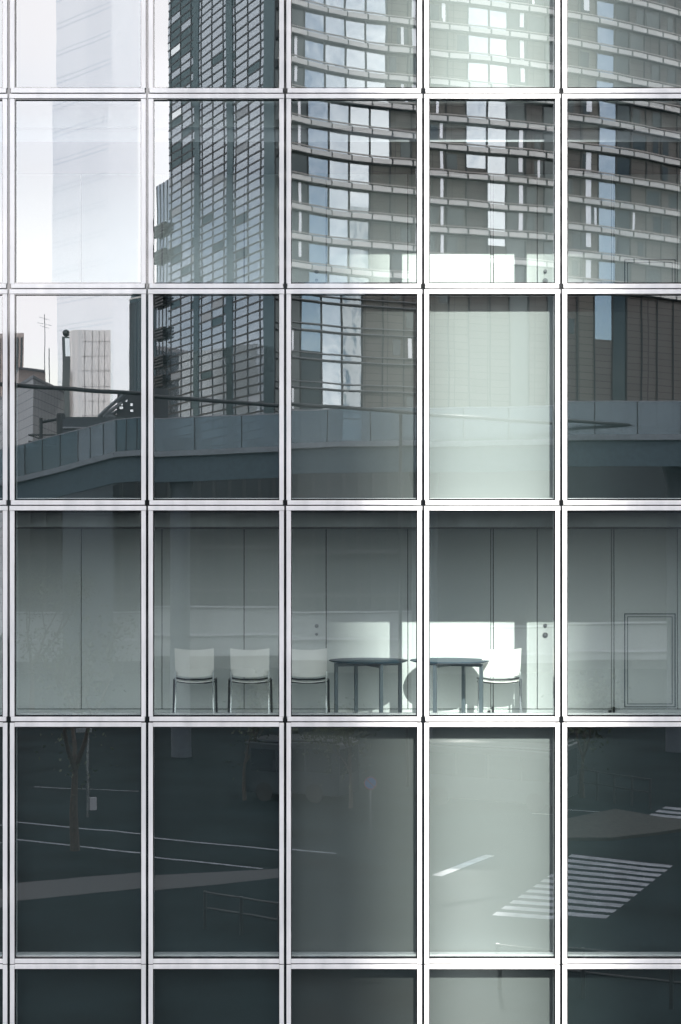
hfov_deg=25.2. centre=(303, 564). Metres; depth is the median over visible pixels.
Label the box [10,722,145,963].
window
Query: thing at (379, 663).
round table
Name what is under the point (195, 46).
window
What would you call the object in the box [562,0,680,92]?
window
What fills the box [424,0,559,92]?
window
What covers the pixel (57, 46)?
window
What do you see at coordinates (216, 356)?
window
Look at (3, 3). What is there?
window
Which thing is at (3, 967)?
window
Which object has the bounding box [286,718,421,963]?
window
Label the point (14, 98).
window
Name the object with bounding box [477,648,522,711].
chair
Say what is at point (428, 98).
window
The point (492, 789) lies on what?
window
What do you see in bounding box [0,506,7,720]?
window
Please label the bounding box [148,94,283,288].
window
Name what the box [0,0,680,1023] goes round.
glass building
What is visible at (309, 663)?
chair
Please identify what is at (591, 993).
window
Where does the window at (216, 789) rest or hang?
in the glass building
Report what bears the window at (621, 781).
in the glass building
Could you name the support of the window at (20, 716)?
in the glass building
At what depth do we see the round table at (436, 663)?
19.24 m
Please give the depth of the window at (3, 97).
17.96 m
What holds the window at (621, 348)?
in the glass building
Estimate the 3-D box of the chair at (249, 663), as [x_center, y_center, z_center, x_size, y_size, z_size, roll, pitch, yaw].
[-0.690,1.506,19.617,0.586,0.891,0.565,0,0,0]
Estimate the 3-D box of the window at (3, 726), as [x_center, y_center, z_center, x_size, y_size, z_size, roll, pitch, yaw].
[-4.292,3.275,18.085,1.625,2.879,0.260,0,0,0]
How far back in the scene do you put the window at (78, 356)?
18.20 m
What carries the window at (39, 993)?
in the glass building
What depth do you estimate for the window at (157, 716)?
17.96 m
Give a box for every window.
[0,0,7,92]
[0,94,7,288]
[0,289,7,512]
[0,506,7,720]
[0,722,7,963]
[0,964,7,1023]
[9,94,145,288]
[9,289,145,512]
[9,506,145,720]
[10,0,145,92]
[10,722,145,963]
[10,964,145,1023]
[148,0,283,92]
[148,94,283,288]
[148,289,283,512]
[148,506,283,720]
[148,718,283,963]
[148,964,283,1023]
[286,0,421,92]
[286,94,421,288]
[286,289,421,512]
[286,506,421,720]
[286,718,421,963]
[286,964,421,1023]
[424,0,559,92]
[424,94,559,288]
[424,289,559,512]
[424,506,559,720]
[424,722,559,963]
[424,964,559,1023]
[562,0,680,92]
[562,94,680,288]
[562,289,680,512]
[562,506,680,720]
[562,722,680,963]
[562,964,680,1023]
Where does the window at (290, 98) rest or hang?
in the glass building
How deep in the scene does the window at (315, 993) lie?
18.20 m
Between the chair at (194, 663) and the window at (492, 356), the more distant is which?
the chair at (194, 663)
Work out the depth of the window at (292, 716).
17.96 m
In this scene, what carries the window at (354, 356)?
in the glass building
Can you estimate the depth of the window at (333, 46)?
18.20 m
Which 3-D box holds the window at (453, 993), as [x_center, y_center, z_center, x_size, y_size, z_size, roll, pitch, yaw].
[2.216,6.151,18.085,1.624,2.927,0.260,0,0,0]
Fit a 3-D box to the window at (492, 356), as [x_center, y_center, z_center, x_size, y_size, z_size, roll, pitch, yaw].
[2.216,-1.942,18.082,1.624,2.643,0.266,0,0,0]
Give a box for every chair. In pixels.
[173,648,217,711]
[228,648,272,711]
[287,648,329,717]
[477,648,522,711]
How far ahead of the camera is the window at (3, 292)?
17.96 m
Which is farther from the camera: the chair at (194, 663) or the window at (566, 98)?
the chair at (194, 663)
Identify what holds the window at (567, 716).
in the glass building
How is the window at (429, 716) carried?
in the glass building
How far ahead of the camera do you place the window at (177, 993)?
18.20 m
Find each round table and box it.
[329,658,407,711]
[410,658,488,711]

